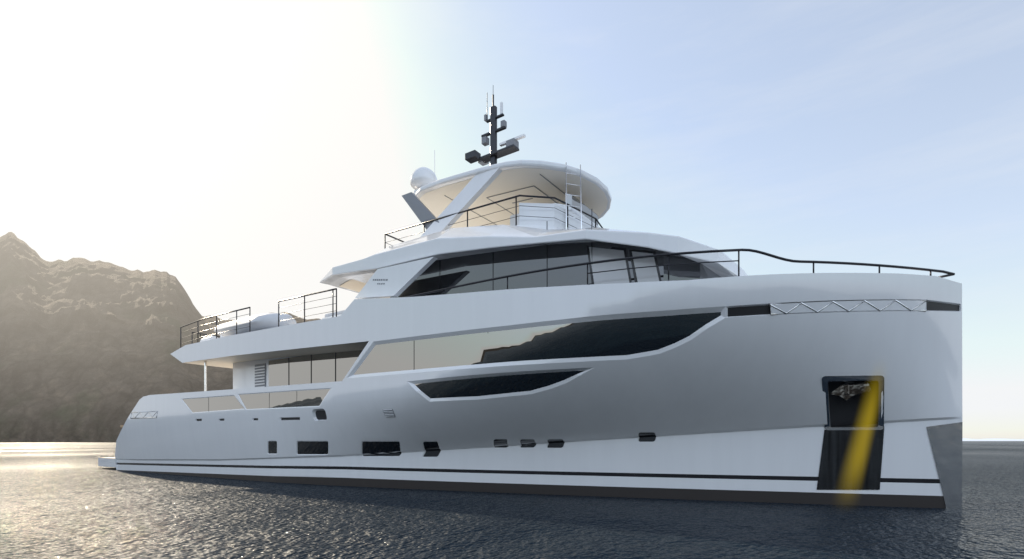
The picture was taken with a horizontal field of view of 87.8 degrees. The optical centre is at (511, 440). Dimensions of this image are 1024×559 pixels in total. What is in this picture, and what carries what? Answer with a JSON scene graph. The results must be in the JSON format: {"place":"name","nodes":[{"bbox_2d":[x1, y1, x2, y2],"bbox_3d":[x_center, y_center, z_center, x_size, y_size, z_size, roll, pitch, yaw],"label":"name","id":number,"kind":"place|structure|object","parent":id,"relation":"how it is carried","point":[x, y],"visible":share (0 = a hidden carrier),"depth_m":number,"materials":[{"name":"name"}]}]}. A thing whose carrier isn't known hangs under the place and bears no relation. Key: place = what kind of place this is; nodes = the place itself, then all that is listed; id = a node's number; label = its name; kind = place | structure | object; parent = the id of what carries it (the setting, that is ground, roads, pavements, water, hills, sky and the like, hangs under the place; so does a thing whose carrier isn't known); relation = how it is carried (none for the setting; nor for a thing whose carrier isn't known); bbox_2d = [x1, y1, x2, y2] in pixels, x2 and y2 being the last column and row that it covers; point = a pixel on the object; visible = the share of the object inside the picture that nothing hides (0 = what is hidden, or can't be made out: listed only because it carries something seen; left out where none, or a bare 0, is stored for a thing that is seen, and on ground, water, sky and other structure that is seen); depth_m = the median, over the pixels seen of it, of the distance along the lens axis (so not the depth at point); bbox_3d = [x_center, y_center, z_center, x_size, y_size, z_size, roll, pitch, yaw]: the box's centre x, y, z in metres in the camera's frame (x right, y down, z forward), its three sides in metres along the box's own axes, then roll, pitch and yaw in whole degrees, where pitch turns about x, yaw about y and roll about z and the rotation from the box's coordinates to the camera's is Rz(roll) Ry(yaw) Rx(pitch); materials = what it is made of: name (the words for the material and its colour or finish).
{"place":"outdoors","nodes":[
{"label":"outdoors","id":0,"kind":"place"},
{"bbox_2d":[0,232,319,441],"bbox_3d":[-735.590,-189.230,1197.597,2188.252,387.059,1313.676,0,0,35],"label":"headland terrain","id":1,"kind":"structure","parent":0,"point":[87,348],"depth_m":614.24,"materials":[{"name":"grey stone"}]},
{"bbox_2d":[214,313,296,336],"bbox_3d":[-8.666,-3.872,18.412,3.400,0.876,1.560,0,0,35],"label":"yacht tender","id":2,"kind":"object","parent":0,"point":[264,321],"visible":0.45,"depth_m":17.52,"materials":[{"name":"white plastic"}]},
{"bbox_2d":[200,310,344,341],"bbox_3d":[-6.232,-3.926,20.319,8.650,1.080,6.840,0,0,35],"label":"deck furniture","id":3,"kind":"object","parent":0,"point":[329,315],"visible":0.13,"depth_m":16.46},
{"bbox_2d":[339,279,389,297],"bbox_3d":[-2.874,-4.814,18.011,2.800,0.102,5.800,0,0,35],"label":"overhang underside","id":4,"kind":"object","parent":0,"point":[355,285],"depth_m":16.50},
{"bbox_2d":[0,441,1023,558],"bbox_3d":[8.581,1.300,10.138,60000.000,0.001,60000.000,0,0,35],"label":"sea","id":5,"kind":"structure","parent":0,"point":[66,500],"depth_m":8.57,"materials":[{"name":"grey liquid"}]},
{"bbox_2d":[115,273,961,508],"bbox_3d":[-3.483,-1.090,18.429,29.278,6.381,8.000,0,0,35],"label":"yacht hull","id":6,"kind":"object","parent":5,"relation":"on","point":[710,389],"visible":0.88,"depth_m":11.48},
{"bbox_2d":[98,457,115,467],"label":"swim platform","id":7,"kind":"structure","parent":6,"relation":"attached to","point":[106,462],"depth_m":24.58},
{"bbox_2d":[120,341,368,426],"bbox_3d":[-8.404,-1.775,21.811,16.935,2.350,7.980,0,0,35],"label":"yacht saloon","id":8,"kind":"object","parent":6,"relation":"on","point":[327,363],"visible":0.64,"depth_m":17.19,"materials":[{"name":"white paint"}]},
{"bbox_2d":[382,409,395,416],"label":"yacht hull vents","id":9,"kind":"object","parent":6,"relation":"attached to","point":[388,412],"visible":1,"depth_m":13.53,"materials":[{"name":"silver metal"}]},
{"bbox_2d":[355,257,437,298],"bbox_3d":[-0.987,-4.119,16.714,2.898,0.792,7.400,0,0,35],"label":"side support panel","id":10,"kind":"object","parent":6,"relation":"on","point":[401,278],"visible":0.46,"depth_m":13.63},
{"bbox_2d":[415,160,611,218],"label":"hardtop roof","id":11,"kind":"structure","parent":6,"relation":"on","point":[463,176],"depth_m":13.84,"materials":[{"name":"white paint"}]},
{"bbox_2d":[410,167,436,193],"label":"satellite dome","id":12,"kind":"structure","parent":11,"relation":"on","point":[421,177],"depth_m":15.93,"materials":[{"name":"white paint"}]},
{"bbox_2d":[434,93,525,172],"bbox_3d":[-0.918,-9.110,16.664,3.124,3.780,0.724,0,0,25],"label":"yacht mast","id":13,"kind":"object","parent":11,"relation":"on","point":[495,154],"visible":0.89,"depth_m":16.35,"materials":[{"name":"black metal"}]},
{"bbox_2d":[420,168,607,227],"bbox_3d":[0.044,-7.000,16.005,5.687,0.030,4.278,4,2,34],"label":"hardtop underside","id":14,"kind":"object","parent":11,"relation":"attached to","point":[504,184],"depth_m":14.99,"materials":[{"name":"beige paint"}]},
{"bbox_2d":[130,299,926,418],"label":"yacht fairleads","id":15,"kind":"object","parent":6,"relation":"attached to","point":[863,305],"visible":0.52,"depth_m":9.79,"materials":[{"name":"silver metal"}]},
{"bbox_2d":[320,203,747,292],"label":"upper deck","id":16,"kind":"structure","parent":6,"relation":"on","point":[536,230],"depth_m":12.49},
{"bbox_2d":[402,168,501,236],"bbox_3d":[-0.484,-6.145,16.368,3.500,1.990,5.100,0,0,35],"label":"hardtop support","id":17,"kind":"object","parent":16,"relation":"on","point":[471,192],"depth_m":14.24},
{"bbox_2d":[510,193,599,227],"bbox_3d":[0.286,-5.775,15.899,4.400,1.450,4.400,0,0,35],"label":"yacht flybridge furniture","id":18,"kind":"object","parent":16,"relation":"on","point":[573,200],"visible":0.17,"depth_m":14.34,"materials":[{"name":"white"}]},
{"bbox_2d":[566,162,581,228],"bbox_3d":[1.515,-5.760,13.053,0.772,2.628,1.225,0,0,35],"label":"ladder","id":19,"kind":"object","parent":16,"relation":"on","point":[573,195],"visible":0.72,"depth_m":13.16,"materials":[{"name":"silver metal"}]},
{"bbox_2d":[180,195,954,347],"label":"yacht rails","id":20,"kind":"object","parent":6,"relation":"attached to","point":[948,273],"visible":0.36,"depth_m":11.72,"materials":[{"name":"black metal"}]},
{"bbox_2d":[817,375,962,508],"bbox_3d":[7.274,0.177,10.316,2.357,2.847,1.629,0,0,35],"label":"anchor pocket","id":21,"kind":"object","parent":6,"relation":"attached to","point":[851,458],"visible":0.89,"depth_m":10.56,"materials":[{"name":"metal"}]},
{"bbox_2d":[830,380,871,400],"bbox_3d":[6.698,-1.135,10.642,0.834,0.671,0.120,0,0,35],"label":"anchor","id":22,"kind":"object","parent":21,"relation":"in","point":[846,390],"visible":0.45,"depth_m":10.57,"materials":[{"name":"silver metal"}]},
{"bbox_2d":[0,0,1023,438],"label":"sky","id":23,"kind":"structure","parent":0,"point":[244,152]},
{"bbox_2d":[390,209,719,297],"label":"bridge windows","id":24,"kind":"structure","parent":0,"point":[446,273],"depth_m":11.79,"materials":[{"name":"black glass"}]}
]}

